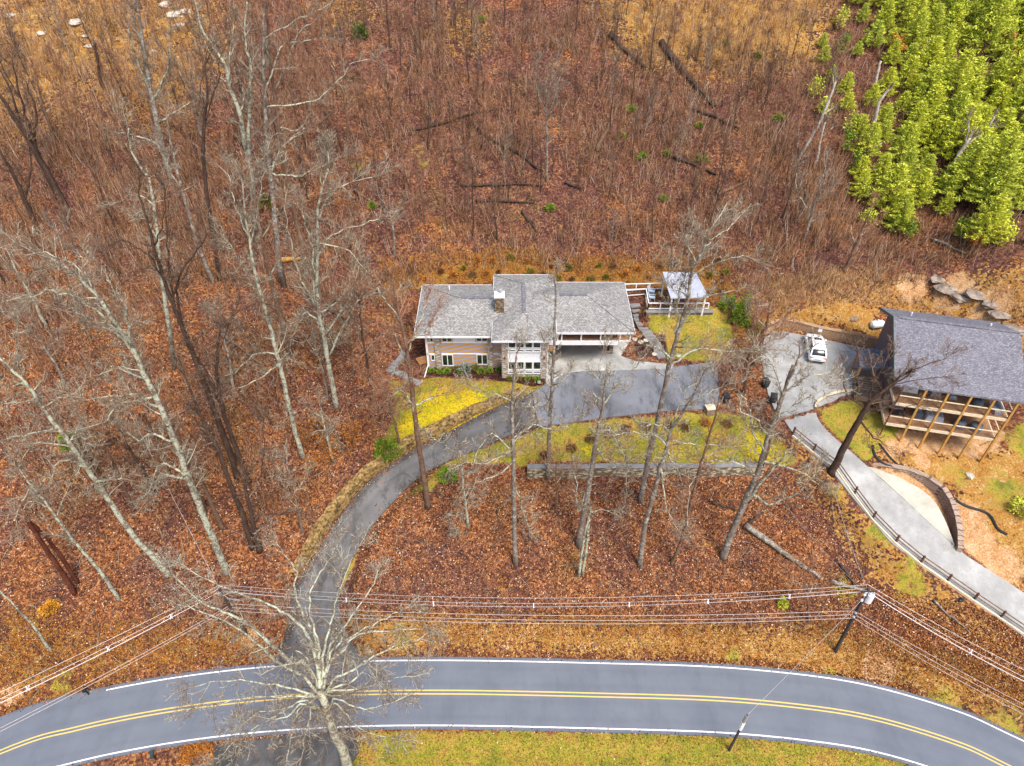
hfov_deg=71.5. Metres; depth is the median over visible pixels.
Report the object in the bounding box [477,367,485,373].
garden shrub
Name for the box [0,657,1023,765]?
road
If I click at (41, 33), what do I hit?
boulder
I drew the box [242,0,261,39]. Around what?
sapling
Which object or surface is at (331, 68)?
sapling
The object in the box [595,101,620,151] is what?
fallen log
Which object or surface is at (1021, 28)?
pine tree
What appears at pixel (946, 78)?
pine tree
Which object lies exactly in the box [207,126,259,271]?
sapling
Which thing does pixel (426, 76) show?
sapling
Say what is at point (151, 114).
sapling
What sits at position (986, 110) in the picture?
pine tree
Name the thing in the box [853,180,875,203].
green sapling
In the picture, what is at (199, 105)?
sapling
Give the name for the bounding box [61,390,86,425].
sapling
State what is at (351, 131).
sapling
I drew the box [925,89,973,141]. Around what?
pine tree
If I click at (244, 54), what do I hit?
sapling
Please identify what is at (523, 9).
sapling
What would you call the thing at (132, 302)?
sapling
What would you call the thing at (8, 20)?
sapling
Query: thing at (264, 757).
side drive
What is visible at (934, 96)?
pine tree
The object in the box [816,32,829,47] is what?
pine tree
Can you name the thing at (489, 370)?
garden shrub
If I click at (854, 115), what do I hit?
green sapling
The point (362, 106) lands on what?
sapling
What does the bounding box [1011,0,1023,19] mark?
pine tree
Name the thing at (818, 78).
green sapling
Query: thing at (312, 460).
leafy sapling
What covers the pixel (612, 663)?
road marking
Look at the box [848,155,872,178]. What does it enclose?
pine tree
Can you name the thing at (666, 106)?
sapling
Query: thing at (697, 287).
pavilion
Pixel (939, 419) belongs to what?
covered furniture
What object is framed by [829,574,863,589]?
fallen log
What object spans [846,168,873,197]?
pine tree
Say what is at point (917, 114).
pine tree
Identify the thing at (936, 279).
boulder
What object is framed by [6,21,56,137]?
sapling
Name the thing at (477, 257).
scrub bush
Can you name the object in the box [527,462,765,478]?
stone retaining wall
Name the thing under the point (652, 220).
sapling
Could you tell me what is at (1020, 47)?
pine tree
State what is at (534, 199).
sapling
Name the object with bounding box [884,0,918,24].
pine tree
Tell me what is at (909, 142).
pine tree
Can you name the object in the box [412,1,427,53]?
sapling
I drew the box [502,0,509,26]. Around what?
sapling
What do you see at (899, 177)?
pine tree
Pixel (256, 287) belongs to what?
bare tree
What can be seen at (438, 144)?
sapling
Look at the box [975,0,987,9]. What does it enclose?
pine tree
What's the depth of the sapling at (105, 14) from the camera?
103.73 m
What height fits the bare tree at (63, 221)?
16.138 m
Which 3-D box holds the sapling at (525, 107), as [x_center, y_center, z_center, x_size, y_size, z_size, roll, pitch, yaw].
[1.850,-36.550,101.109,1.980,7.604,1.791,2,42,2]
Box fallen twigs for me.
[0,181,869,710]
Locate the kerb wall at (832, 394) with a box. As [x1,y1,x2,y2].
[814,389,852,410]
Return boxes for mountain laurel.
[367,201,376,208]
[477,15,486,22]
[543,202,555,210]
[625,104,635,111]
[636,152,648,159]
[659,194,668,200]
[696,153,709,162]
[773,113,785,121]
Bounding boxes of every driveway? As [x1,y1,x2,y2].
[275,390,537,665]
[765,372,1023,636]
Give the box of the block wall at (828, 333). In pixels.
[762,318,876,347]
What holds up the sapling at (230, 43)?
on the ground at (994, 486)
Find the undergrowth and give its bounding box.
[0,0,1023,529]
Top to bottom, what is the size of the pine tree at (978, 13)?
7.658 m
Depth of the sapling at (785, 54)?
101.62 m
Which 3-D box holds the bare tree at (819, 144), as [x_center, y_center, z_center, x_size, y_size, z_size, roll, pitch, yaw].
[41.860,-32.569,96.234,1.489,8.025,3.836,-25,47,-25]
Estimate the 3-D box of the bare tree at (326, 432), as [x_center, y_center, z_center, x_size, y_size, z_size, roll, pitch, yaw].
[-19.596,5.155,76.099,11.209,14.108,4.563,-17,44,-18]
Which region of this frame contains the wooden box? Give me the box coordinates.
[705,404,715,415]
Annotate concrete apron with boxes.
[546,340,673,385]
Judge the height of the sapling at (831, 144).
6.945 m
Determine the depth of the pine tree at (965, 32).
102.89 m
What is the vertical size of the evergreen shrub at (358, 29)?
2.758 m
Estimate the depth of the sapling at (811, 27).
103.51 m
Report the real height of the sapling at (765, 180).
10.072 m
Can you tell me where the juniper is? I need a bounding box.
[437,465,457,483]
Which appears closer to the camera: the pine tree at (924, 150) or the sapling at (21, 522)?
the sapling at (21, 522)
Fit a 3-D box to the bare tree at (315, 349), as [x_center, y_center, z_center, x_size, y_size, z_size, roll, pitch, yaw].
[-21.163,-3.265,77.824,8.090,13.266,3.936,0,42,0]
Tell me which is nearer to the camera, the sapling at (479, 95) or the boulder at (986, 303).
the boulder at (986, 303)
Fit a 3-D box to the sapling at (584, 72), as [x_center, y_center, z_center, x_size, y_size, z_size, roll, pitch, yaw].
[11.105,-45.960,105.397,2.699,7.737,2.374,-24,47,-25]
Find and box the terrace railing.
[625,283,709,309]
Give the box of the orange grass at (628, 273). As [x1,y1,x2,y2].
[0,243,1023,716]
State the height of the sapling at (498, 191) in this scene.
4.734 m
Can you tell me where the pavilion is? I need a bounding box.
[661,272,708,316]
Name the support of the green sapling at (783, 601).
on the ground at (994, 486)
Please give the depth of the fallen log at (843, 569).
71.27 m
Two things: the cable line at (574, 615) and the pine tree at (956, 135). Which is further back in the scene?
the pine tree at (956, 135)
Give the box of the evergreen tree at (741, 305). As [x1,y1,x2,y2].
[729,293,752,327]
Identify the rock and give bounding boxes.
[656,353,665,358]
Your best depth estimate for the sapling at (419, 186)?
94.79 m
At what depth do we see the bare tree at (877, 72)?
99.65 m
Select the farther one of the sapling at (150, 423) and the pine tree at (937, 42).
the pine tree at (937, 42)
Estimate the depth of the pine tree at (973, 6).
104.58 m
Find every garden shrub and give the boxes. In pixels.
[435,368,442,373]
[442,367,451,373]
[470,363,480,371]
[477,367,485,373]
[485,366,492,372]
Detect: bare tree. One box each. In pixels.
[0,37,72,216]
[0,114,43,234]
[0,218,230,576]
[0,224,56,327]
[0,294,170,577]
[0,295,72,389]
[0,445,120,600]
[0,590,52,652]
[7,55,71,154]
[15,507,79,584]
[24,517,76,595]
[35,404,111,487]
[39,201,104,316]
[65,413,151,513]
[84,152,240,479]
[85,406,156,492]
[90,0,209,181]
[93,42,104,90]
[93,87,182,370]
[124,358,207,513]
[148,86,214,283]
[152,398,224,530]
[158,351,255,550]
[164,45,223,168]
[176,265,284,484]
[180,0,262,246]
[183,27,236,280]
[195,290,254,389]
[200,129,305,459]
[229,158,302,355]
[232,400,318,554]
[245,0,337,281]
[249,0,391,287]
[257,437,318,532]
[268,124,415,409]
[269,387,345,464]
[276,307,349,399]
[294,63,339,169]
[304,270,403,407]
[313,40,366,159]
[320,277,373,373]
[342,250,463,509]
[349,349,409,443]
[366,170,415,256]
[417,422,500,539]
[441,317,594,566]
[525,51,573,182]
[530,257,578,481]
[530,439,589,512]
[565,325,669,548]
[577,510,594,577]
[581,498,624,575]
[589,338,754,569]
[615,191,791,503]
[669,358,735,565]
[673,325,865,561]
[698,294,805,394]
[742,271,815,366]
[763,364,793,465]
[774,552,840,622]
[787,146,843,240]
[797,67,842,161]
[813,115,841,168]
[827,331,975,477]
[835,188,888,273]
[868,81,895,136]
[871,61,881,93]
[953,105,1003,162]
[987,107,999,126]
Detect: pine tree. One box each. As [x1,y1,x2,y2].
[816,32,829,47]
[817,45,831,61]
[825,64,837,81]
[836,71,855,94]
[839,92,857,109]
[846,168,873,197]
[848,0,866,5]
[848,121,883,156]
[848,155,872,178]
[849,113,870,136]
[851,41,863,54]
[853,2,871,24]
[861,19,887,47]
[862,83,880,107]
[867,160,916,215]
[868,0,886,6]
[868,152,893,185]
[872,0,898,29]
[873,102,896,122]
[874,119,894,141]
[877,66,899,96]
[877,191,918,231]
[879,121,922,165]
[880,38,905,66]
[881,27,897,47]
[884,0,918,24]
[886,147,919,183]
[890,101,933,143]
[891,0,932,36]
[891,91,913,114]
[893,55,922,90]
[899,9,930,50]
[900,42,919,66]
[904,166,937,207]
[905,63,950,103]
[909,83,948,130]
[912,153,938,182]
[914,34,948,76]
[916,146,928,162]
[917,115,959,152]
[923,3,948,39]
[924,0,939,16]
[924,23,959,66]
[925,47,980,114]
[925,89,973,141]
[928,0,970,22]
[931,68,952,96]
[932,101,986,163]
[932,134,997,203]
[933,3,969,38]
[933,161,961,189]
[933,192,956,214]
[943,29,956,53]
[943,60,956,77]
[945,0,982,11]
[945,76,987,112]
[951,124,993,166]
[951,218,972,239]
[953,55,989,90]
[954,25,975,50]
[956,0,1022,55]
[956,132,1000,180]
[958,105,995,138]
[958,192,1010,247]
[959,130,1023,200]
[959,153,1023,212]
[960,2,978,24]
[961,0,1006,35]
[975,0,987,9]
[976,57,1010,100]
[984,27,1017,61]
[985,84,1014,128]
[985,199,1013,224]
[988,49,1023,100]
[990,108,1017,144]
[992,121,1023,149]
[993,76,1023,126]
[993,129,1014,159]
[994,0,1023,20]
[995,166,1023,210]
[996,15,1019,42]
[1010,15,1023,36]
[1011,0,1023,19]
[1012,32,1023,55]
[1016,20,1023,40]
[1018,140,1023,164]
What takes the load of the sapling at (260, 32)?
on the ground at (994, 486)
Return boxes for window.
[441,338,452,341]
[442,354,453,365]
[476,338,486,341]
[476,354,487,364]
[508,343,515,348]
[516,361,523,369]
[525,343,532,348]
[525,361,532,369]
[525,370,532,373]
[533,343,540,348]
[533,361,540,369]
[533,370,540,373]
[888,345,892,359]
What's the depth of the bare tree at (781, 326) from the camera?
77.78 m
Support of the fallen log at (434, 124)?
on the ground at (994, 486)
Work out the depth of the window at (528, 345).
80.57 m
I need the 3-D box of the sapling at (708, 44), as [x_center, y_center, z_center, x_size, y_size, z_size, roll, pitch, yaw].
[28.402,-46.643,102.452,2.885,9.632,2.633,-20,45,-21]
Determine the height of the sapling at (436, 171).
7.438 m
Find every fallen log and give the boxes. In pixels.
[221,334,274,378]
[281,255,300,261]
[326,305,349,322]
[353,189,386,208]
[412,107,502,130]
[461,179,542,186]
[469,121,542,171]
[476,196,532,202]
[521,210,537,231]
[564,180,580,188]
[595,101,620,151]
[608,32,646,68]
[658,39,716,106]
[665,152,716,174]
[691,107,739,127]
[712,501,737,510]
[717,179,750,195]
[743,522,822,579]
[748,511,763,524]
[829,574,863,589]
[839,563,854,584]
[931,236,966,253]
[933,599,969,632]
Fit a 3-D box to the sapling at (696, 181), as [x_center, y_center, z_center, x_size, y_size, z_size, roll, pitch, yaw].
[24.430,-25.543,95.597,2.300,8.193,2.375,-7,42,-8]
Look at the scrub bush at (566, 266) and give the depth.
96.86 m
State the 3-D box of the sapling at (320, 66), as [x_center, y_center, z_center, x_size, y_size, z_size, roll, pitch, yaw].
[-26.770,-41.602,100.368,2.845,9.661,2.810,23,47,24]
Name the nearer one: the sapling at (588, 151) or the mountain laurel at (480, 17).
the sapling at (588, 151)
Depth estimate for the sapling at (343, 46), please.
104.28 m
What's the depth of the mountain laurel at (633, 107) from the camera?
105.59 m
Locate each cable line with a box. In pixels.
[0,606,228,731]
[232,604,854,623]
[854,613,1022,713]
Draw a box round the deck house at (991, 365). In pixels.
[850,307,1023,462]
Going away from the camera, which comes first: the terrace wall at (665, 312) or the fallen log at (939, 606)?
the fallen log at (939, 606)
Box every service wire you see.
[135,423,215,581]
[747,597,864,714]
[792,513,862,589]
[833,488,866,587]
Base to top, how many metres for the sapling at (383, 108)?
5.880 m
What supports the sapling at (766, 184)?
on the ground at (994, 486)
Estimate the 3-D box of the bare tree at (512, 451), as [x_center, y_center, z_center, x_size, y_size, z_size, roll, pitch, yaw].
[0.550,7.696,62.785,13.941,32.218,7.949,0,42,0]
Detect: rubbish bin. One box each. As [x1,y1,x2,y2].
[722,392,730,403]
[761,377,770,388]
[770,392,776,403]
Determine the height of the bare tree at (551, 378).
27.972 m
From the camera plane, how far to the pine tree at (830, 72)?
102.41 m
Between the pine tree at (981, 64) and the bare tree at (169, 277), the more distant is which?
the pine tree at (981, 64)
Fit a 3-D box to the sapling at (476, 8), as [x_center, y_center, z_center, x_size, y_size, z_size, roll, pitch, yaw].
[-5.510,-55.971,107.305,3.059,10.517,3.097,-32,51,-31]
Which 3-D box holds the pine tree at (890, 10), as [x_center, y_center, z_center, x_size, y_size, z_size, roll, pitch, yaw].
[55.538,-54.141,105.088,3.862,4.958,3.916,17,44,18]
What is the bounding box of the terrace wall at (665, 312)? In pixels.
[646,310,713,315]
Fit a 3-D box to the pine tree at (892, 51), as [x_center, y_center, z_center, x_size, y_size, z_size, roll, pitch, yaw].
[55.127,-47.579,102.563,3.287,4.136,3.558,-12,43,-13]
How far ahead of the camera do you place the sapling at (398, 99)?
101.03 m
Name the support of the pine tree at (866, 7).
on the ground at (994, 486)
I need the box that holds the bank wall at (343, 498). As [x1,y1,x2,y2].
[288,388,519,573]
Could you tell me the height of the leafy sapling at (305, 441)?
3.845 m
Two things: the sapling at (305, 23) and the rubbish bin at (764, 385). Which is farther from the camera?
the sapling at (305, 23)
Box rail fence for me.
[791,427,1023,635]
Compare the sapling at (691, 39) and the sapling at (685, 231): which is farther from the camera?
the sapling at (691, 39)
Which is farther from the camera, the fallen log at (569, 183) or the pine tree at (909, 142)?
the fallen log at (569, 183)
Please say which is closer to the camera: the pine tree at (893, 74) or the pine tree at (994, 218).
the pine tree at (994, 218)
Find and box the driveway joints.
[778,382,1023,629]
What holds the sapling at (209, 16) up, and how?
on the ground at (994, 486)
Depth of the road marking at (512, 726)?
63.97 m
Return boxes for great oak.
[146,517,452,765]
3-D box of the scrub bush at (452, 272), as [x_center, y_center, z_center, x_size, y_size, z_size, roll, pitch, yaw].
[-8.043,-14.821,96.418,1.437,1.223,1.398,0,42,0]
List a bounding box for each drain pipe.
[872,445,1007,534]
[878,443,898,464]
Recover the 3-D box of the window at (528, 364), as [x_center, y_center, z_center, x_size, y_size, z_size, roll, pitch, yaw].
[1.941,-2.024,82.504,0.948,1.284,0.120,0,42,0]
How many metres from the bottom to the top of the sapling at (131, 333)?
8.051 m
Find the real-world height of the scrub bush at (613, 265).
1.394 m
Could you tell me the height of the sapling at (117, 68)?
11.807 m
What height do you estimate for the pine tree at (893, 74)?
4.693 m
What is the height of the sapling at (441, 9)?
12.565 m
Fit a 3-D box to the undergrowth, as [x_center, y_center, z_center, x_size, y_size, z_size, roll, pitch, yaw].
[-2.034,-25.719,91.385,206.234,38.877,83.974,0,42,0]
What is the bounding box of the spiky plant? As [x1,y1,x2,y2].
[457,362,471,374]
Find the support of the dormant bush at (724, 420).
on the ground at (994, 486)
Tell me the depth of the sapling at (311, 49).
101.50 m
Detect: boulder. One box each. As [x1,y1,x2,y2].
[36,30,44,35]
[69,18,82,25]
[158,1,168,6]
[167,11,182,18]
[850,316,857,320]
[931,274,945,283]
[933,284,958,294]
[951,293,969,302]
[965,288,984,299]
[965,472,974,479]
[982,299,998,308]
[987,309,1011,319]
[1002,322,1023,334]
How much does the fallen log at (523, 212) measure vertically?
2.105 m
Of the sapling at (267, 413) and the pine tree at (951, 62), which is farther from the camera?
the pine tree at (951, 62)
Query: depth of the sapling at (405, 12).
108.45 m
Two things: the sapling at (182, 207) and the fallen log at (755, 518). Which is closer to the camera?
the fallen log at (755, 518)
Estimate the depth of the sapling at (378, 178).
95.60 m
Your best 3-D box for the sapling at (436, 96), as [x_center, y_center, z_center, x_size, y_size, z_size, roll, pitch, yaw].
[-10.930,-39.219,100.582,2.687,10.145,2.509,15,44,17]
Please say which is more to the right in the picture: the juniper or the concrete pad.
the concrete pad
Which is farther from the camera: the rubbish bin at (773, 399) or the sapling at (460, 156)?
the sapling at (460, 156)
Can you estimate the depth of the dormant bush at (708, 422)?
78.60 m
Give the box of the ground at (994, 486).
[0,0,1023,765]
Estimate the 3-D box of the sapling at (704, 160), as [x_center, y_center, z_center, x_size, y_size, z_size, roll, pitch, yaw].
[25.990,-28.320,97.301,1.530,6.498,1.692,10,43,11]
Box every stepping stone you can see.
[390,358,400,365]
[413,379,421,385]
[630,303,639,307]
[631,309,639,312]
[637,326,648,330]
[640,329,651,333]
[642,332,653,336]
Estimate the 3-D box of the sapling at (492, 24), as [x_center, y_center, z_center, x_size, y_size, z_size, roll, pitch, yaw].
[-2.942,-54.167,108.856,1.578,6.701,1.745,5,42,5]
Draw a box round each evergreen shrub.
[256,191,270,210]
[351,20,368,39]
[717,294,736,311]
[746,319,765,334]
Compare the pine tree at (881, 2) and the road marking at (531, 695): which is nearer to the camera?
the road marking at (531, 695)
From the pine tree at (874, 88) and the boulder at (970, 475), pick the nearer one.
the boulder at (970, 475)
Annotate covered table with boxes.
[952,418,966,429]
[969,421,983,432]
[972,398,983,407]
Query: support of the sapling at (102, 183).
on the ground at (994, 486)
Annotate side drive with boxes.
[211,728,358,765]
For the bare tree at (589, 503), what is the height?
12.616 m
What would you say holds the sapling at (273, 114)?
on the ground at (994, 486)
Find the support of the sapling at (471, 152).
on the ground at (994, 486)
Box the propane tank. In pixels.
[870,319,884,329]
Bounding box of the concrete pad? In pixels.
[760,331,874,417]
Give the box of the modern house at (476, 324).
[414,274,635,378]
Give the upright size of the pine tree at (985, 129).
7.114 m
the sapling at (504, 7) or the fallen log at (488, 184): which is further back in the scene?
the sapling at (504, 7)
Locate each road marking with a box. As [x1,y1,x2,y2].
[0,693,1002,765]
[58,725,926,765]
[106,660,1023,741]
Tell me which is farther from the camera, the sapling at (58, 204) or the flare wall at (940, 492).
the sapling at (58, 204)
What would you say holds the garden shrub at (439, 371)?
on the ground at (994, 486)
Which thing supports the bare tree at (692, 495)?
on the ground at (994, 486)
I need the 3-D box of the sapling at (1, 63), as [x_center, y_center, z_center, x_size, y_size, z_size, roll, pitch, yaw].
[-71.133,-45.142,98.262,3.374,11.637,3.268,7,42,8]
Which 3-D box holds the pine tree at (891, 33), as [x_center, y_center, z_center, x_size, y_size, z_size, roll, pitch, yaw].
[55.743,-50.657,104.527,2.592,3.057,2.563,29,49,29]
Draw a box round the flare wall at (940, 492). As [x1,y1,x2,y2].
[873,463,963,552]
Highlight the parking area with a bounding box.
[533,363,719,427]
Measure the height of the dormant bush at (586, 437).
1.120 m
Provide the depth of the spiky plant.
83.98 m
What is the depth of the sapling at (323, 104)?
96.47 m
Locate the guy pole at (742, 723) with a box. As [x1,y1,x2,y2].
[728,714,748,751]
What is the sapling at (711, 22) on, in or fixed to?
on the ground at (994, 486)
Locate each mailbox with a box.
[82,686,89,694]
[150,749,156,759]
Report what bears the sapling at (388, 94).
on the ground at (994, 486)
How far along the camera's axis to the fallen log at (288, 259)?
91.95 m
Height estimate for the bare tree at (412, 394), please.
31.265 m
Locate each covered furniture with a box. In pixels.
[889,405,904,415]
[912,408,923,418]
[923,410,943,422]
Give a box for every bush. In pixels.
[37,598,61,617]
[57,430,80,451]
[171,741,216,765]
[373,433,404,464]
[448,269,456,277]
[467,270,476,278]
[471,254,481,263]
[481,269,490,277]
[488,256,495,262]
[506,252,515,259]
[525,266,535,273]
[540,451,546,459]
[565,263,572,269]
[566,443,577,452]
[585,433,594,443]
[587,274,597,281]
[603,273,609,280]
[609,260,617,269]
[619,268,629,277]
[619,424,631,433]
[654,261,662,268]
[679,422,690,432]
[699,418,711,426]
[706,271,712,277]
[721,268,731,274]
[721,419,733,428]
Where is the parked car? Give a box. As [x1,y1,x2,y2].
[804,333,826,362]
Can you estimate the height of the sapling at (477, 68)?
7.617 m
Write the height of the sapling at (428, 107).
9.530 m
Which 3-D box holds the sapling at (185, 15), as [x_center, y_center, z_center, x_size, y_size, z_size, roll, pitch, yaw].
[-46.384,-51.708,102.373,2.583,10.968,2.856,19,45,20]
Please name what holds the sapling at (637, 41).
on the ground at (994, 486)
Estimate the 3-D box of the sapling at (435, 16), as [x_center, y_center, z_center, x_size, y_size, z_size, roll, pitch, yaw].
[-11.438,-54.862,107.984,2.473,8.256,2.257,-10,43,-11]
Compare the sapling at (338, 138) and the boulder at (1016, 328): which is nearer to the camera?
the boulder at (1016, 328)
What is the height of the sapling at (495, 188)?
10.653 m
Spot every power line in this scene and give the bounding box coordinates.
[0,586,217,702]
[223,584,867,607]
[869,585,1023,681]
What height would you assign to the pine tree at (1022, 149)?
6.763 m
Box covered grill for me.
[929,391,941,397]
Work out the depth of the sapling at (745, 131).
95.75 m
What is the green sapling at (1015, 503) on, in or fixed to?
on the ground at (994, 486)
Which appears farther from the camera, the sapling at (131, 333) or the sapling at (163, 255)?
the sapling at (163, 255)
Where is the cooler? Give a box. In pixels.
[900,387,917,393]
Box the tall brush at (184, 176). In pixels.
[0,0,1023,322]
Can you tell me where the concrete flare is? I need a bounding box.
[869,467,953,545]
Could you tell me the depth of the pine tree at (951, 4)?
104.12 m
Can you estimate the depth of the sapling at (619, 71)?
100.07 m
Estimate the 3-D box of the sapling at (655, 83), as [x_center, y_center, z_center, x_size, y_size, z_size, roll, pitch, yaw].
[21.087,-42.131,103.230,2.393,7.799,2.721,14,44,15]
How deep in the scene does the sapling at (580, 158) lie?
99.75 m
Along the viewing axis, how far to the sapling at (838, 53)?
98.59 m
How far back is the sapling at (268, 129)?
91.57 m
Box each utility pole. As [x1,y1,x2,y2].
[217,587,247,634]
[833,587,877,653]
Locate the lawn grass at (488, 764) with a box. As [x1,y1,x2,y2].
[353,378,910,765]
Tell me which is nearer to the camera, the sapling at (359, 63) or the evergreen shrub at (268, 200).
the evergreen shrub at (268, 200)
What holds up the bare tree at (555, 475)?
on the ground at (994, 486)
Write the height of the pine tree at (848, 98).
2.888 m
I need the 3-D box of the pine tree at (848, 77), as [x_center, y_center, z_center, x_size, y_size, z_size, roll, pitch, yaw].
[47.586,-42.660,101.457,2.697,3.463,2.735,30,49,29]
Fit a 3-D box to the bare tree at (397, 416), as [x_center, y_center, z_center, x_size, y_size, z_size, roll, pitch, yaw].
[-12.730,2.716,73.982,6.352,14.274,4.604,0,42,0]
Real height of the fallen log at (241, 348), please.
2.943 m
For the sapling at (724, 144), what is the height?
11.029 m
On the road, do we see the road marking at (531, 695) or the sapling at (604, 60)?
the road marking at (531, 695)
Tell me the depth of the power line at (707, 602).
64.08 m
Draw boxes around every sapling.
[0,10,25,73]
[0,36,18,96]
[0,140,32,196]
[1,186,40,251]
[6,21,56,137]
[8,91,51,166]
[8,499,29,532]
[17,240,47,288]
[23,216,53,272]
[36,355,51,386]
[40,51,94,178]
[43,0,73,61]
[44,35,65,82]
[44,188,70,238]
[60,286,90,339]
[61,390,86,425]
[67,188,117,276]
[69,0,103,68]
[75,137,122,246]
[85,16,130,109]
[85,40,106,86]
[92,120,118,177]
[96,42,137,124]
[99,0,112,43]
[106,95,146,190]
[114,169,145,235]
[124,325,146,361]
[127,295,149,329]
[131,86,160,127]
[137,409,160,446]
[143,5,159,46]
[154,240,173,284]
[156,175,194,240]
[158,60,177,103]
[159,102,199,194]
[175,0,201,56]
[185,0,200,36]
[187,44,205,84]
[189,83,203,114]
[194,0,222,66]
[199,187,220,236]
[204,236,228,296]
[205,119,234,188]
[205,141,230,212]
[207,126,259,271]
[215,110,236,166]
[218,77,243,149]
[221,8,245,101]
[224,154,243,213]
[226,47,246,113]
[236,21,248,71]
[236,458,252,494]
[237,90,265,162]
[241,0,277,97]
[241,38,277,142]
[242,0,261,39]
[251,102,276,188]
[262,404,272,425]
[267,90,284,146]
[267,173,285,215]
[270,0,305,104]
[274,55,308,154]
[282,0,304,61]
[288,422,320,452]
[292,136,310,198]
[295,62,311,119]
[295,450,324,475]
[298,1,313,56]
[299,35,312,89]
[302,412,332,443]
[304,29,320,87]
[310,56,331,107]
[311,2,328,65]
[311,77,333,148]
[311,432,344,466]
[314,170,346,213]
[317,102,333,170]
[320,51,336,93]
[323,94,342,158]
[325,5,333,41]
[334,5,343,44]
[334,13,346,64]
[338,48,346,81]
[339,419,365,447]
[346,123,362,183]
[347,20,363,82]
[352,170,358,200]
[354,41,366,84]
[354,77,377,151]
[355,81,368,131]
[357,0,368,39]
[361,59,379,117]
[363,120,381,186]
[370,151,385,212]
[374,0,394,51]
[378,96,392,131]
[381,69,392,115]
[389,8,407,71]
[389,80,405,126]
[391,110,404,158]
[392,154,398,185]
[398,54,413,102]
[400,159,412,192]
[401,0,409,37]
[405,145,430,223]
[406,186,423,240]
[411,28,422,77]
[411,56,423,105]
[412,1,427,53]
[415,0,433,42]
[419,61,437,128]
[421,88,436,149]
[426,72,442,138]
[427,151,442,199]
[428,0,442,48]
[428,9,450,94]
[431,11,442,75]
[433,124,447,175]
[434,0,447,35]
[434,186,450,232]
[437,87,444,112]
[438,126,448,160]
[445,89,456,128]
[450,0,460,44]
[454,17,472,83]
[454,105,472,172]
[455,132,473,206]
[455,151,465,186]
[462,152,479,235]
[463,0,484,43]
[466,0,484,66]
[467,0,475,33]
[467,75,484,133]
[468,60,492,148]
[470,124,483,183]
[471,18,489,90]
[473,51,484,88]
[474,82,482,116]
[477,88,497,160]
[483,169,504,239]
[488,5,497,51]
[495,88,501,119]
[496,181,500,205]
[497,120,512,181]
[500,62,514,108]
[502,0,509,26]
[506,93,518,144]
[506,156,513,197]
[508,130,515,166]
[511,23,524,86]
[516,0,530,63]
[518,151,528,189]
[519,99,531,149]
[525,112,536,162]
[529,0,541,42]
[529,127,548,192]
[530,178,539,204]
[531,44,547,116]
[536,14,550,64]
[549,38,566,106]
[550,146,554,176]
[554,63,565,120]
[556,94,579,162]
[561,221,568,247]
[562,1,581,81]
[566,183,577,233]
[569,39,582,109]
[570,0,580,36]
[576,154,583,185]
[578,47,596,97]
[585,15,596,59]
[585,141,590,167]
[592,0,600,34]
[599,48,607,86]
[604,88,630,165]
[606,41,622,101]
[606,49,622,133]
[606,147,621,202]
[607,207,620,254]
[609,0,621,38]
[610,5,622,57]
[614,88,627,143]
[620,196,635,244]
[629,36,640,102]
[629,102,643,157]
[633,3,645,50]
[640,78,660,144]
[645,20,657,73]
[646,174,666,243]
[648,0,665,60]
[648,66,666,116]
[659,72,676,140]
[660,5,678,81]
[668,7,685,51]
[671,0,679,30]
[673,105,684,153]
[675,117,690,175]
[679,191,689,234]
[680,61,686,86]
[680,215,693,254]
[685,37,694,63]
[686,88,700,145]
[688,167,705,217]
[693,200,704,237]
[695,23,704,60]
[697,153,711,197]
[702,24,718,88]
[702,113,719,175]
[702,121,714,151]
[703,6,720,68]
[710,161,736,219]
[711,23,720,53]
[716,113,735,188]
[719,29,734,71]
[724,143,757,224]
[729,321,739,347]
[731,79,745,133]
[736,96,760,166]
[738,11,759,73]
[738,179,765,246]
[743,299,752,322]
[744,118,773,196]
[746,44,764,101]
[747,314,759,339]
[748,14,762,55]
[751,380,760,404]
[755,403,768,429]
[756,151,775,224]
[756,358,768,379]
[761,171,772,202]
[762,18,773,61]
[762,41,781,111]
[765,44,779,84]
[776,595,788,609]
[780,56,817,166]
[781,28,798,75]
[781,145,805,218]
[785,70,798,114]
[785,132,804,186]
[788,154,803,196]
[791,0,811,60]
[796,179,813,223]
[798,65,812,103]
[802,80,820,140]
[804,117,823,171]
[805,70,826,98]
[806,11,818,55]
[814,95,833,114]
[820,29,847,113]
[823,15,852,87]
[823,95,837,133]
[825,126,841,175]
[827,46,843,91]
[833,4,851,30]
[834,31,852,52]
[839,126,860,151]
[840,107,864,135]
[849,151,869,171]
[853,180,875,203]
[855,207,879,227]
[883,211,907,235]
[888,32,907,55]
[901,216,920,238]
[954,214,973,240]
[967,231,985,249]
[997,32,1019,53]
[998,218,1019,243]
[1007,494,1023,516]
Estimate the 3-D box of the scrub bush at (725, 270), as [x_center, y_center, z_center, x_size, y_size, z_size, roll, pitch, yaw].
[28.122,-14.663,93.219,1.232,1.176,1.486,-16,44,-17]
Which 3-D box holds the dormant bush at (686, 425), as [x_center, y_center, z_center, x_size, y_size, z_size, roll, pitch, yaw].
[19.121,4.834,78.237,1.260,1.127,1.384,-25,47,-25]
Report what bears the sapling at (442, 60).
on the ground at (994, 486)
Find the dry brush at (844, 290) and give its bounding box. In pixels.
[0,0,1023,350]
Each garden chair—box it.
[647,285,654,295]
[648,291,655,301]
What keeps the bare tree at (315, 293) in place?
on the ground at (994, 486)
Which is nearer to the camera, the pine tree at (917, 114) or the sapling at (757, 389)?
the sapling at (757, 389)
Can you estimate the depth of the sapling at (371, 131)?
96.21 m
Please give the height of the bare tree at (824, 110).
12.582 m
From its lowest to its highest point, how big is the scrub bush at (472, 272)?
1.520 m

